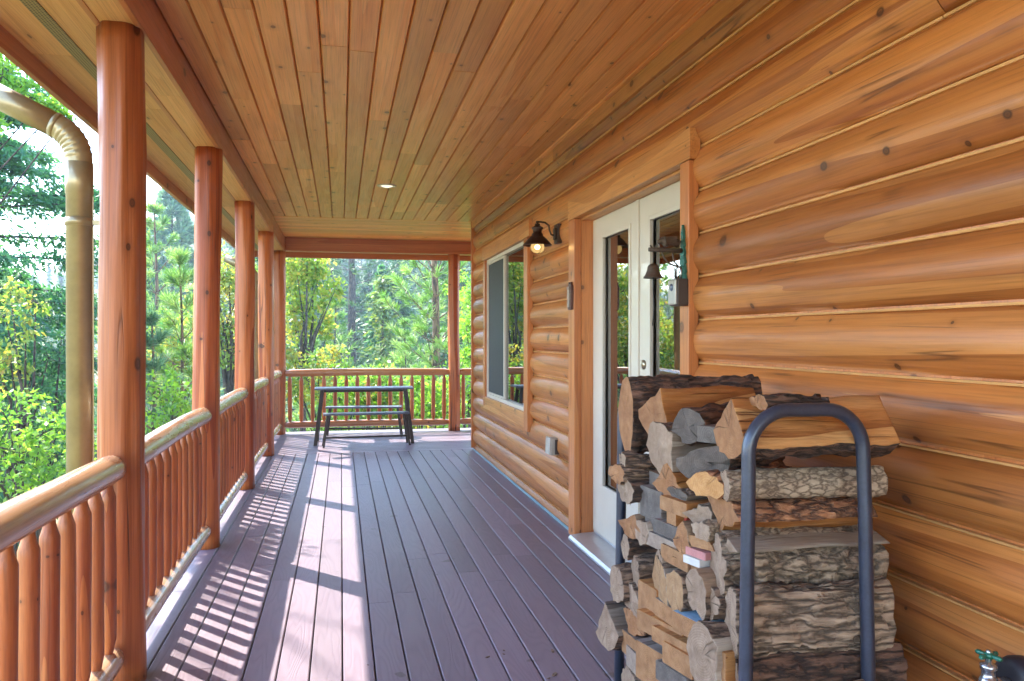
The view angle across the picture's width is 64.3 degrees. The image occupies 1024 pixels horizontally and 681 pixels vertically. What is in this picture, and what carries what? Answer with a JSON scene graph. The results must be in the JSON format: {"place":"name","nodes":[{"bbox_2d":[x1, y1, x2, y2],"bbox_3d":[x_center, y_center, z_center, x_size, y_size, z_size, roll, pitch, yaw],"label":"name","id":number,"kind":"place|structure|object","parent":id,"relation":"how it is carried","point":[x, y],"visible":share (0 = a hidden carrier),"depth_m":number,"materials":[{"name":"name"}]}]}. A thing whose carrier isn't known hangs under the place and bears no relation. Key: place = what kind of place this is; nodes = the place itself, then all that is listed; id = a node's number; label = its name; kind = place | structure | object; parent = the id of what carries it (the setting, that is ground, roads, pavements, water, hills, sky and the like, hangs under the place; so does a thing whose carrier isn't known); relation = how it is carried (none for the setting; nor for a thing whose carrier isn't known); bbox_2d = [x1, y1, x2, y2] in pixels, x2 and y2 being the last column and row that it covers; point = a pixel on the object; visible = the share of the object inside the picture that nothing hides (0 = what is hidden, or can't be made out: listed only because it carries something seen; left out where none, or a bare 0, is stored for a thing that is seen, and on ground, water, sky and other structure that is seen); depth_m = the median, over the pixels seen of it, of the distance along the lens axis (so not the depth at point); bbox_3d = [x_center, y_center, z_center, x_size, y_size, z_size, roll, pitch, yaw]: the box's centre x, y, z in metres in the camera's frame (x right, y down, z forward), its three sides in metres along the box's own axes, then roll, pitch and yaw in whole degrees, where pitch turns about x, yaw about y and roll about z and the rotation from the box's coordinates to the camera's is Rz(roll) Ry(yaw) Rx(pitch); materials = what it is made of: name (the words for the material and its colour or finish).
{"place":"outdoors","nodes":[
{"label":"outdoors","id":0,"kind":"place"},
{"bbox_2d":[0,55,167,281],"label":"sky","id":1,"kind":"structure","parent":0,"point":[40,139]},
{"bbox_2d":[3,212,470,522],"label":"terrain","id":2,"kind":"structure","parent":0,"point":[43,275],"depth_m":141.35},
{"bbox_2d":[0,276,56,557],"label":"shrub","id":3,"kind":"object","parent":2,"relation":"on","point":[28,368],"visible":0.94,"depth_m":8.59,"materials":[{"name":"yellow plant"}]},
{"bbox_2d":[0,324,65,480],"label":"shrub","id":4,"kind":"object","parent":2,"relation":"on","point":[57,407],"visible":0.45,"depth_m":11.01,"materials":[{"name":"green plant"}]},
{"bbox_2d":[0,53,76,204],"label":"oak tree","id":5,"kind":"object","parent":2,"relation":"on","point":[7,79],"visible":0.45,"depth_m":7.97,"materials":[{"name":"green plant"}]},
{"bbox_2d":[0,380,96,543],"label":"shrub","id":6,"kind":"object","parent":2,"relation":"on","point":[37,468],"visible":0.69,"depth_m":7.27,"materials":[{"name":"green plant"}]},
{"bbox_2d":[0,64,178,546],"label":"cedar tree","id":7,"kind":"object","parent":2,"relation":"on","point":[37,201],"visible":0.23,"depth_m":11.94,"materials":[{"name":"green plant"}]},
{"bbox_2d":[94,199,193,450],"bbox_3d":[-9.533,0.719,22.376,4.724,9.277,4.453,0,0,-12],"label":"pine tree","id":8,"kind":"object","parent":2,"relation":"on","point":[155,209],"visible":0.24,"depth_m":22.40,"materials":[{"name":"green plant"}]},
{"bbox_2d":[94,188,234,401],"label":"pine tree","id":9,"kind":"object","parent":2,"relation":"on","point":[183,225],"visible":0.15,"depth_m":42.66,"materials":[{"name":"green plant"}]},
{"bbox_2d":[145,305,188,434],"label":"pine tree","id":10,"kind":"object","parent":2,"relation":"on","point":[152,319],"visible":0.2,"depth_m":12.14,"materials":[{"name":"green plant"}]},
{"bbox_2d":[145,362,191,433],"bbox_3d":[-3.910,2.425,9.479,0.946,4.350,0.910,0,0,14],"label":"shrub","id":11,"kind":"object","parent":2,"relation":"on","point":[165,394],"visible":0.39,"depth_m":9.34,"materials":[{"name":"green plant"}]},
{"bbox_2d":[146,294,192,419],"bbox_3d":[-7.424,2.167,17.255,2.509,6.465,1.639,0,0,35],"label":"shrub","id":12,"kind":"object","parent":2,"relation":"on","point":[173,358],"visible":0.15,"depth_m":16.83,"materials":[{"name":"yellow plant"}]},
{"bbox_2d":[145,244,224,431],"bbox_3d":[-5.275,1.731,13.226,1.976,6.649,2.083,0,0,-12],"label":"pine tree","id":13,"kind":"object","parent":2,"relation":"on","point":[179,256],"visible":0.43,"depth_m":13.08,"materials":[{"name":"green plant"}]},
{"bbox_2d":[176,241,290,394],"bbox_3d":[-5.402,1.670,16.345,1.667,7.266,2.264,0,0,31],"label":"oak tree","id":14,"kind":"object","parent":2,"relation":"on","point":[227,288],"visible":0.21,"depth_m":16.04,"materials":[{"name":"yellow plant"}]},
{"bbox_2d":[286,258,347,431],"bbox_3d":[-5.050,1.233,19.491,1.477,8.253,2.323,0,0,-52],"label":"oak tree","id":15,"kind":"object","parent":2,"relation":"on","point":[310,274],"visible":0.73,"depth_m":19.29,"materials":[{"name":"green plant"}]},
{"bbox_2d":[286,341,353,430],"bbox_3d":[-4.019,2.621,16.528,1.622,5.228,1.268,0,0,-12],"label":"shrub","id":16,"kind":"object","parent":2,"relation":"on","point":[293,360],"visible":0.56,"depth_m":16.46,"materials":[{"name":"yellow plant"}]},
{"bbox_2d":[294,290,366,431],"bbox_3d":[-6.293,1.704,29.172,3.013,7.289,3.434,0,0,-12],"label":"pine tree","id":17,"kind":"object","parent":2,"relation":"on","point":[339,316],"visible":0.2,"depth_m":29.28,"materials":[{"name":"green plant"}]},
{"bbox_2d":[286,258,414,427],"bbox_3d":[-7.733,-3.833,39.125,6.700,20.516,6.780,0,0,-12],"label":"pine tree","id":18,"kind":"object","parent":2,"relation":"on","point":[352,297],"visible":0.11,"depth_m":39.09,"materials":[{"name":"green plant"}]},
{"bbox_2d":[310,358,404,430],"bbox_3d":[-2.966,2.693,15.714,1.868,4.682,1.898,0,0,-12],"label":"shrub","id":19,"kind":"object","parent":2,"relation":"on","point":[362,398],"visible":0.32,"depth_m":15.54,"materials":[{"name":"green plant"}]},
{"bbox_2d":[343,269,413,429],"bbox_3d":[-4.973,1.465,30.803,3.744,8.337,3.596,0,0,30],"label":"conifer","id":20,"kind":"object","parent":2,"relation":"on","point":[378,283],"visible":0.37,"depth_m":30.84,"materials":[{"name":"green plant"}]},
{"bbox_2d":[383,316,420,429],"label":"pine tree","id":21,"kind":"object","parent":2,"relation":"on","point":[404,325],"visible":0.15,"depth_m":24.79,"materials":[{"name":"green plant"}]},
{"bbox_2d":[363,260,470,429],"bbox_3d":[-1.868,-1.538,19.889,3.348,13.637,3.793,0,0,6],"label":"pine tree","id":22,"kind":"object","parent":2,"relation":"on","point":[434,294],"visible":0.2,"depth_m":19.79,"materials":[{"name":"green plant"}]},
{"bbox_2d":[392,363,470,428],"bbox_3d":[-1.584,2.643,15.942,1.865,4.415,1.821,0,0,-12],"label":"shrub","id":23,"kind":"object","parent":2,"relation":"on","point":[428,391],"visible":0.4,"depth_m":15.72,"materials":[{"name":"green plant"}]},
{"bbox_2d":[413,261,470,427],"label":"conifer","id":24,"kind":"object","parent":2,"relation":"on","point":[443,275],"visible":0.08,"depth_m":31.15,"materials":[{"name":"green plant"}]},
{"bbox_2d":[437,268,470,427],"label":"tree","id":25,"kind":"object","parent":2,"relation":"on","point":[467,326],"visible":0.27,"depth_m":17.22,"materials":[{"name":"green plant"}]},
{"bbox_2d":[471,0,1023,680],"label":"log house","id":26,"kind":"structure","parent":2,"relation":"on","point":[835,188],"depth_m":2.96,"materials":[{"name":"brown wood"}]},
{"bbox_2d":[0,0,470,260],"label":"porch roof","id":27,"kind":"structure","parent":26,"relation":"on","point":[49,46],"depth_m":4.60,"materials":[{"name":"brown wood"}]},
{"bbox_2d":[0,84,98,513],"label":"downspout","id":28,"kind":"object","parent":27,"relation":"attached to","point":[67,135],"visible":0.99,"depth_m":3.63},
{"bbox_2d":[246,455,416,680],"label":"deck joists","id":29,"kind":"object","parent":26,"relation":"attached to","point":[342,581],"depth_m":4.83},
{"bbox_2d":[144,428,625,680],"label":"deck boards","id":30,"kind":"object","parent":29,"relation":"on","point":[483,558],"visible":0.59,"depth_m":4.87,"materials":[{"name":"wood"}]},
{"bbox_2d":[96,20,146,680],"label":"log post","id":31,"kind":"object","parent":30,"relation":"on","point":[122,170],"visible":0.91,"depth_m":3.38,"materials":[{"name":"wood"}]},
{"bbox_2d":[0,456,125,680],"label":"log railing","id":32,"kind":"object","parent":31,"relation":"attached to","point":[58,601],"visible":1,"depth_m":2.73,"materials":[{"name":"brown wood"}]},
{"bbox_2d":[145,407,211,631],"bbox_3d":[-1.886,0.895,4.559,0.119,0.900,2.100,0,0,-12],"label":"log railing","id":33,"kind":"object","parent":31,"relation":"attached to","point":[177,532],"visible":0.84,"depth_m":4.43,"materials":[{"name":"brown wood"}]},
{"bbox_2d":[192,146,222,549],"bbox_3d":[-2.120,0.052,5.656,0.213,2.761,0.199,0,0,-12],"label":"log post","id":34,"kind":"object","parent":30,"relation":"on","point":[207,270],"visible":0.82,"depth_m":5.58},
{"bbox_2d":[219,388,248,519],"bbox_3d":[-2.351,0.890,6.761,0.120,0.898,2.100,0,0,-12],"label":"log railing","id":35,"kind":"object","parent":34,"relation":"attached to","point":[233,475],"visible":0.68,"depth_m":6.69,"materials":[{"name":"brown wood"}]},
{"bbox_2d":[234,200,254,489],"bbox_3d":[-2.577,0.046,7.857,0.197,2.761,0.194,0,0,-12],"label":"log post","id":36,"kind":"object","parent":30,"relation":"on","point":[244,292],"visible":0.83,"depth_m":7.78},
{"bbox_2d":[258,231,273,456],"bbox_3d":[-3.039,0.039,10.063,0.196,2.761,0.201,0,0,-12],"label":"log post","id":37,"kind":"object","parent":30,"relation":"on","point":[265,302],"visible":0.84,"depth_m":9.99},
{"bbox_2d":[254,377,268,466],"bbox_3d":[-2.815,0.884,8.963,0.119,0.904,2.100,0,0,-12],"label":"log railing","id":38,"kind":"object","parent":37,"relation":"attached to","point":[261,445],"visible":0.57,"depth_m":9.18,"materials":[{"name":"brown wood"}]},
{"bbox_2d":[273,250,285,434],"bbox_3d":[-3.506,0.033,12.264,0.199,2.761,0.196,0,0,-12],"label":"log post","id":39,"kind":"object","parent":30,"relation":"on","point":[279,285],"visible":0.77,"depth_m":12.19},
{"bbox_2d":[313,386,413,445],"bbox_3d":[-2.058,1.032,11.347,1.352,0.767,0.545,0,0,-11],"label":"picnic table","id":40,"kind":"object","parent":30,"relation":"on","point":[367,389],"visible":0.97,"depth_m":11.24,"materials":[{"name":"metal"}]},
{"bbox_2d":[322,411,410,447],"bbox_3d":[-1.966,1.194,11.002,1.163,0.444,0.266,0,0,-15],"label":"bench","id":41,"kind":"object","parent":30,"relation":"on","point":[404,413],"visible":1,"depth_m":10.98,"materials":[{"name":"metal"}]},
{"bbox_2d":[448,254,459,430],"bbox_3d":[-0.912,0.031,12.800,0.195,2.761,0.193,0,0,-12],"label":"log post","id":42,"kind":"object","parent":30,"relation":"on","point":[453,333],"visible":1,"depth_m":12.72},
{"bbox_2d":[284,368,448,427],"bbox_3d":[-2.209,0.874,12.535,2.502,0.904,0.121,0,0,-12],"label":"log railing","id":43,"kind":"object","parent":42,"relation":"attached to","point":[346,372],"visible":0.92,"depth_m":12.50,"materials":[{"name":"brown wood"}]},
{"bbox_2d":[614,403,875,680],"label":"firewood rack","id":44,"kind":"object","parent":30,"relation":"on","point":[764,419],"visible":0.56,"depth_m":2.22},
{"bbox_2d":[618,374,761,453],"bbox_3d":[0.684,0.284,3.111,0.534,0.314,0.166,0,0,-12],"label":"firewood log","id":45,"kind":"object","parent":44,"relation":"on","point":[637,393],"visible":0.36,"depth_m":3.04,"materials":[{"name":"brown wood"}]},
{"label":"firewood log","id":46,"kind":"object","parent":44,"relation":"in","visible":0},
{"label":"firewood log","id":47,"kind":"object","parent":46,"relation":"on","visible":0},
{"bbox_2d":[656,659,693,680],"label":"firewood block","id":48,"kind":"object","parent":47,"relation":"on","point":[665,672],"depth_m":2.52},
{"bbox_2d":[662,641,693,679],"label":"firewood block","id":49,"kind":"object","parent":48,"relation":"on","point":[675,658],"depth_m":2.47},
{"bbox_2d":[637,608,683,635],"bbox_3d":[0.649,0.927,2.697,0.400,0.064,0.245,0,0,-26],"label":"firewood block","id":50,"kind":"object","parent":49,"relation":"on","point":[647,619],"depth_m":2.66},
{"bbox_2d":[638,578,657,612],"bbox_3d":[0.642,0.867,2.781,0.400,0.103,0.135,0,0,-18],"label":"firewood block","id":51,"kind":"object","parent":50,"relation":"on","point":[647,592],"depth_m":2.73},
{"bbox_2d":[655,597,671,625],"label":"firewood block","id":52,"kind":"object","parent":50,"relation":"on","point":[663,611],"depth_m":2.60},
{"bbox_2d":[652,555,678,605],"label":"firewood log","id":53,"kind":"object","parent":52,"relation":"on","point":[660,571],"visible":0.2,"depth_m":2.62,"materials":[{"name":"brown wood"}]},
{"bbox_2d":[652,624,687,652],"bbox_3d":[0.671,0.932,2.592,0.400,0.048,0.212,0,0,-26],"label":"firewood block","id":54,"kind":"object","parent":49,"relation":"on","point":[660,633],"depth_m":2.53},
{"bbox_2d":[672,610,724,636],"bbox_3d":[0.691,0.851,2.501,0.380,0.059,0.144,0,0,-26],"label":"firewood block","id":55,"kind":"object","parent":54,"relation":"on","point":[683,622],"depth_m":2.44,"materials":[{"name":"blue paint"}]},
{"bbox_2d":[666,569,692,611],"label":"firewood log","id":56,"kind":"object","parent":55,"relation":"on","point":[677,593],"visible":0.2,"depth_m":2.49,"materials":[{"name":"brown wood"}]},
{"bbox_2d":[672,556,709,568],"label":"firewood block","id":57,"kind":"object","parent":56,"relation":"on","point":[674,561],"depth_m":2.55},
{"bbox_2d":[683,554,709,567],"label":"firewood block","id":58,"kind":"object","parent":57,"relation":"on","point":[693,561],"depth_m":2.44,"materials":[{"name":"white paint"}]},
{"bbox_2d":[686,546,710,560],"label":"firewood block","id":59,"kind":"object","parent":58,"relation":"on","point":[702,554],"depth_m":2.44,"materials":[{"name":"pink paint"}]},
{"bbox_2d":[689,534,714,551],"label":"firewood block","id":60,"kind":"object","parent":59,"relation":"on","point":[699,543],"depth_m":2.44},
{"bbox_2d":[691,518,718,541],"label":"firewood log","id":61,"kind":"object","parent":60,"relation":"on","point":[706,529],"visible":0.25,"depth_m":2.40,"materials":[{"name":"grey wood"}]},
{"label":"firewood block","id":62,"kind":"object","parent":56,"relation":"on","visible":0},
{"bbox_2d":[661,543,690,572],"bbox_3d":[0.690,0.683,2.622,0.380,0.052,0.171,0,0,-18],"label":"firewood block","id":63,"kind":"object","parent":62,"relation":"on","point":[668,552],"depth_m":2.57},
{"bbox_2d":[646,531,676,549],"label":"firewood block","id":64,"kind":"object","parent":63,"relation":"on","point":[655,540],"depth_m":2.68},
{"bbox_2d":[653,518,677,539],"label":"firewood block","id":65,"kind":"object","parent":64,"relation":"on","point":[663,527],"depth_m":2.64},
{"bbox_2d":[667,512,683,525],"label":"firewood block","id":66,"kind":"object","parent":65,"relation":"on","point":[674,519],"depth_m":2.59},
{"bbox_2d":[660,495,708,517],"bbox_3d":[0.680,0.529,2.664,0.360,0.046,0.155,0,0,-22],"label":"firewood block","id":67,"kind":"object","parent":66,"relation":"on","point":[673,505],"depth_m":2.58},
{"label":"firewood block","id":68,"kind":"object","parent":64,"relation":"on","visible":0},
{"bbox_2d":[640,484,666,519],"bbox_3d":[0.649,0.553,2.817,0.380,0.105,0.152,0,0,-18],"label":"firewood block","id":69,"kind":"object","parent":68,"relation":"on","point":[650,505],"depth_m":2.76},
{"bbox_2d":[652,463,688,495],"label":"firewood log","id":70,"kind":"object","parent":69,"relation":"on","point":[665,479],"visible":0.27,"depth_m":2.67,"materials":[{"name":"brown wood"}]},
{"bbox_2d":[646,421,716,473],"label":"firewood log","id":71,"kind":"object","parent":70,"relation":"on","point":[665,444],"visible":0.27,"depth_m":2.70,"materials":[{"name":"beige wood"}]},
{"bbox_2d":[638,385,755,432],"bbox_3d":[0.689,0.262,2.970,0.444,0.199,0.212,0,0,-28],"label":"firewood log","id":72,"kind":"object","parent":71,"relation":"on","point":[664,405],"visible":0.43,"depth_m":2.88,"materials":[{"name":"brown wood"}]},
{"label":"firewood log","id":73,"kind":"object","parent":46,"relation":"on","visible":0},
{"bbox_2d":[686,620,732,680],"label":"firewood log","id":74,"kind":"object","parent":73,"relation":"on","point":[708,643],"visible":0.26,"depth_m":2.28,"materials":[{"name":"beige wood"}]},
{"bbox_2d":[709,586,725,620],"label":"firewood log","id":75,"kind":"object","parent":74,"relation":"on","point":[718,604],"visible":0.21,"depth_m":2.33,"materials":[{"name":"brown wood"}]},
{"bbox_2d":[685,567,716,620],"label":"firewood log","id":76,"kind":"object","parent":75,"relation":"on","point":[700,582],"visible":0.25,"depth_m":2.38,"materials":[{"name":"grey wood"}]},
{"bbox_2d":[710,526,888,594],"bbox_3d":[0.831,0.654,2.385,0.494,0.212,0.185,0,0,-9],"label":"firewood log","id":77,"kind":"object","parent":75,"relation":"on","point":[817,565],"visible":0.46,"depth_m":2.32,"materials":[{"name":"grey wood"}]},
{"bbox_2d":[721,524,889,552],"bbox_3d":[0.835,0.578,2.401,0.470,0.068,0.240,0,0,-10],"label":"firewood log","id":78,"kind":"object","parent":77,"relation":"on","point":[769,539],"visible":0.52,"depth_m":2.35,"materials":[{"name":"wood"}]},
{"bbox_2d":[707,496,877,532],"bbox_3d":[0.823,0.517,2.406,0.421,0.130,0.256,0,0,-9],"label":"firewood log","id":79,"kind":"object","parent":78,"relation":"on","point":[816,511],"visible":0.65,"depth_m":2.34,"materials":[{"name":"brown wood"}]},
{"bbox_2d":[686,460,791,498],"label":"firewood log","id":80,"kind":"object","parent":79,"relation":"on","point":[706,483],"visible":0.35,"depth_m":2.39,"materials":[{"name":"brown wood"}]},
{"bbox_2d":[676,446,784,478],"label":"firewood log","id":81,"kind":"object","parent":80,"relation":"on","point":[689,465],"visible":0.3,"depth_m":2.46,"materials":[{"name":"grey wood"}]},
{"bbox_2d":[672,402,728,445],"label":"firewood log","id":82,"kind":"object","parent":81,"relation":"on","point":[687,421],"visible":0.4,"depth_m":2.60,"materials":[{"name":"grey wood"}]},
{"bbox_2d":[720,465,887,501],"bbox_3d":[0.847,0.415,2.377,0.496,0.096,0.097,0,0,-10],"label":"firewood log","id":83,"kind":"object","parent":79,"relation":"on","point":[802,482],"visible":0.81,"depth_m":2.34,"materials":[{"name":"grey wood"}]},
{"bbox_2d":[713,394,899,459],"bbox_3d":[0.848,0.251,2.370,0.457,0.194,0.272,0,0,-8],"label":"firewood log","id":84,"kind":"object","parent":83,"relation":"on","point":[804,437],"visible":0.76,"depth_m":2.29,"materials":[{"name":"brown wood"}]},
{"bbox_2d":[750,393,829,409],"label":"firewood log","id":85,"kind":"object","parent":84,"relation":"on","point":[762,402],"visible":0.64,"depth_m":2.27,"materials":[{"name":"brown wood"}]},
{"bbox_2d":[155,0,718,241],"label":"ceiling","id":86,"kind":"structure","parent":26,"relation":"attached to","point":[466,113],"depth_m":4.95,"materials":[{"name":"brown wood"}]},
{"bbox_2d":[487,241,523,410],"bbox_3d":[-0.050,-0.138,8.537,0.068,1.595,2.070,0,0,-12],"label":"window","id":87,"kind":"structure","parent":26,"relation":"in","point":[505,270],"depth_m":8.59,"materials":[{"name":"glass"}]},
{"bbox_2d":[523,221,561,253],"bbox_3d":[0.233,-0.807,6.382,0.300,0.260,0.230,0,0,-12],"label":"wall lantern","id":88,"kind":"object","parent":26,"relation":"attached to","point":[537,242],"depth_m":6.34,"materials":[{"name":"brown metal"}]},
{"bbox_2d":[593,201,635,545],"bbox_3d":[0.698,0.252,5.448,0.055,2.232,0.919,0,0,-12],"label":"door","id":89,"kind":"structure","parent":26,"relation":"in","point":[614,233],"depth_m":5.55,"materials":[{"name":"paint"}]},
{"bbox_2d":[639,181,679,453],"bbox_3d":[0.860,0.254,4.537,0.112,2.232,0.919,0,0,-12],"label":"door","id":90,"kind":"structure","parent":26,"relation":"in","point":[659,210],"depth_m":4.71,"materials":[{"name":"paint"}]},
{"bbox_2d":[643,225,686,325],"bbox_3d":[0.741,-0.319,3.971,0.210,0.495,0.096,0,0,-12],"label":"dinner bell","id":91,"kind":"object","parent":26,"relation":"hanging from","point":[653,272],"visible":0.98,"depth_m":3.96,"materials":[{"name":"brown metal"}]},
{"bbox_2d":[668,266,687,305],"bbox_3d":[0.808,-0.266,3.986,0.072,0.194,0.104,0,0,-12],"label":"key lock box","id":92,"kind":"object","parent":26,"relation":"attached to","point":[677,291],"visible":1,"depth_m":3.94,"materials":[{"name":"metal"}]},
{"bbox_2d":[975,649,1023,680],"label":"garden tap","id":93,"kind":"object","parent":26,"relation":"attached to","point":[1008,668],"visible":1,"depth_m":2.02,"materials":[{"name":"silver metal"}]},
{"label":"firewood log","id":94,"kind":"object","parent":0,"visible":0},
{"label":"firewood log","id":95,"kind":"object","parent":94,"relation":"on","visible":0},
{"bbox_2d":[626,644,635,674],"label":"firewood block","id":96,"kind":"object","parent":95,"relation":"on","point":[630,658],"depth_m":2.81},
{"bbox_2d":[622,628,651,653],"bbox_3d":[0.605,1.067,2.885,0.400,0.081,0.157,0,0,-16],"label":"firewood block","id":97,"kind":"object","parent":96,"relation":"on","point":[629,639],"depth_m":2.85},
{"bbox_2d":[596,601,627,650],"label":"firewood log","id":98,"kind":"object","parent":97,"relation":"on","point":[612,624],"visible":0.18,"depth_m":2.95,"materials":[{"name":"wood"}]},
{"bbox_2d":[610,562,632,602],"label":"firewood log","id":99,"kind":"object","parent":98,"relation":"on","point":[621,576],"visible":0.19,"depth_m":2.91,"materials":[{"name":"grey wood"}]},
{"bbox_2d":[621,533,657,559],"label":"firewood log","id":100,"kind":"object","parent":99,"relation":"on","point":[630,548],"visible":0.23,"depth_m":2.88,"materials":[{"name":"brown wood"}]},
{"bbox_2d":[618,514,644,538],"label":"firewood log","id":101,"kind":"object","parent":100,"relation":"on","point":[628,525],"visible":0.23,"depth_m":2.86,"materials":[{"name":"brown wood"}]},
{"bbox_2d":[617,479,648,503],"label":"firewood log","id":102,"kind":"object","parent":101,"relation":"on","point":[630,491],"visible":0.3,"depth_m":2.85,"materials":[{"name":"grey wood"}]},
{"bbox_2d":[608,464,656,484],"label":"firewood log","id":103,"kind":"object","parent":102,"relation":"on","point":[619,474],"visible":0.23,"depth_m":2.88,"materials":[{"name":"brown wood"}]},
{"bbox_2d":[623,607,648,635],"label":"firewood log","id":104,"kind":"object","parent":97,"relation":"on","point":[633,628],"visible":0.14,"depth_m":2.84,"materials":[{"name":"brown wood"}]},
{"bbox_2d":[624,582,637,616],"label":"firewood log","id":105,"kind":"object","parent":104,"relation":"on","point":[631,604],"visible":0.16,"depth_m":2.84,"materials":[{"name":"grey wood"}]},
{"bbox_2d":[631,552,655,586],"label":"firewood log","id":106,"kind":"object","parent":105,"relation":"on","point":[642,565],"visible":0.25,"depth_m":2.83,"materials":[{"name":"brown wood"}]},
{"bbox_2d":[636,637,661,680],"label":"firewood block","id":107,"kind":"object","parent":95,"relation":"on","point":[648,652],"depth_m":2.68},
{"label":"firewood log","id":108,"kind":"object","parent":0,"visible":0},
{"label":"firewood log","id":109,"kind":"object","parent":108,"relation":"on","visible":0},
{"bbox_2d":[735,642,907,680],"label":"firewood log","id":110,"kind":"object","parent":109,"relation":"on","point":[891,664],"visible":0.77,"depth_m":2.26,"materials":[{"name":"brown wood"}]},
{"bbox_2d":[724,575,896,658],"bbox_3d":[0.835,0.789,2.300,0.471,0.230,0.132,0,0,-9],"label":"firewood log","id":111,"kind":"object","parent":110,"relation":"on","point":[800,617],"visible":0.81,"depth_m":2.25,"materials":[{"name":"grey wood"}]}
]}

